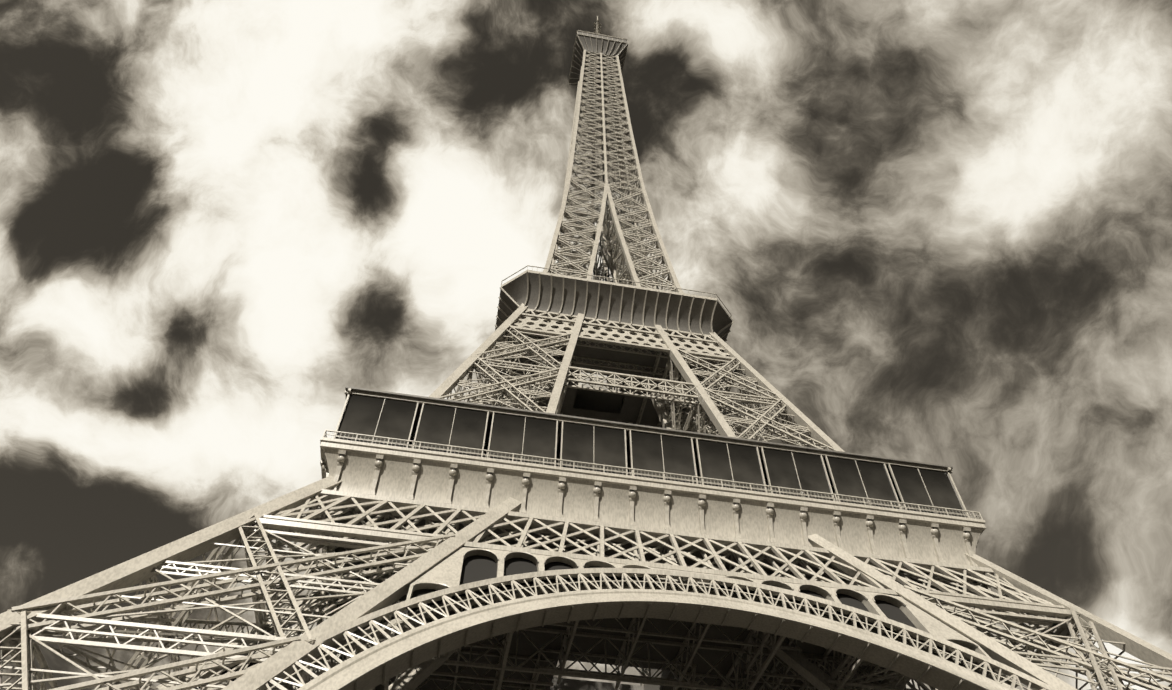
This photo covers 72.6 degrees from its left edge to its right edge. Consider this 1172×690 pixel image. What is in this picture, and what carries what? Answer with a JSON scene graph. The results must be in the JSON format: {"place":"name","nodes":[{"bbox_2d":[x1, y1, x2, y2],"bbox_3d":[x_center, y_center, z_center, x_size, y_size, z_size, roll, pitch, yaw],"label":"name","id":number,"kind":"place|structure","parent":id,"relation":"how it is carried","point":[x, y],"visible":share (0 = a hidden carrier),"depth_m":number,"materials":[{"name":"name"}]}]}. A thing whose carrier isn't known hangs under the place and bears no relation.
{"place":"outdoors","nodes":[
{"label":"outdoors","id":0,"kind":"place"},
{"bbox_2d":[0,0,1171,689],"label":"sky","id":1,"kind":"structure","parent":0,"point":[940,230],"materials":[{"name":"grey"}]},
{"label":"ground","id":2,"kind":"structure","parent":0,"visible":0},
{"bbox_2d":[0,16,1171,689],"bbox_3d":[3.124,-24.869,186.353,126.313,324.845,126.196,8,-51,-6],"label":"eiffel tower","id":3,"kind":"structure","parent":2,"relation":"on","point":[530,514],"depth_m":81.23,"materials":[{"name":"metal"}]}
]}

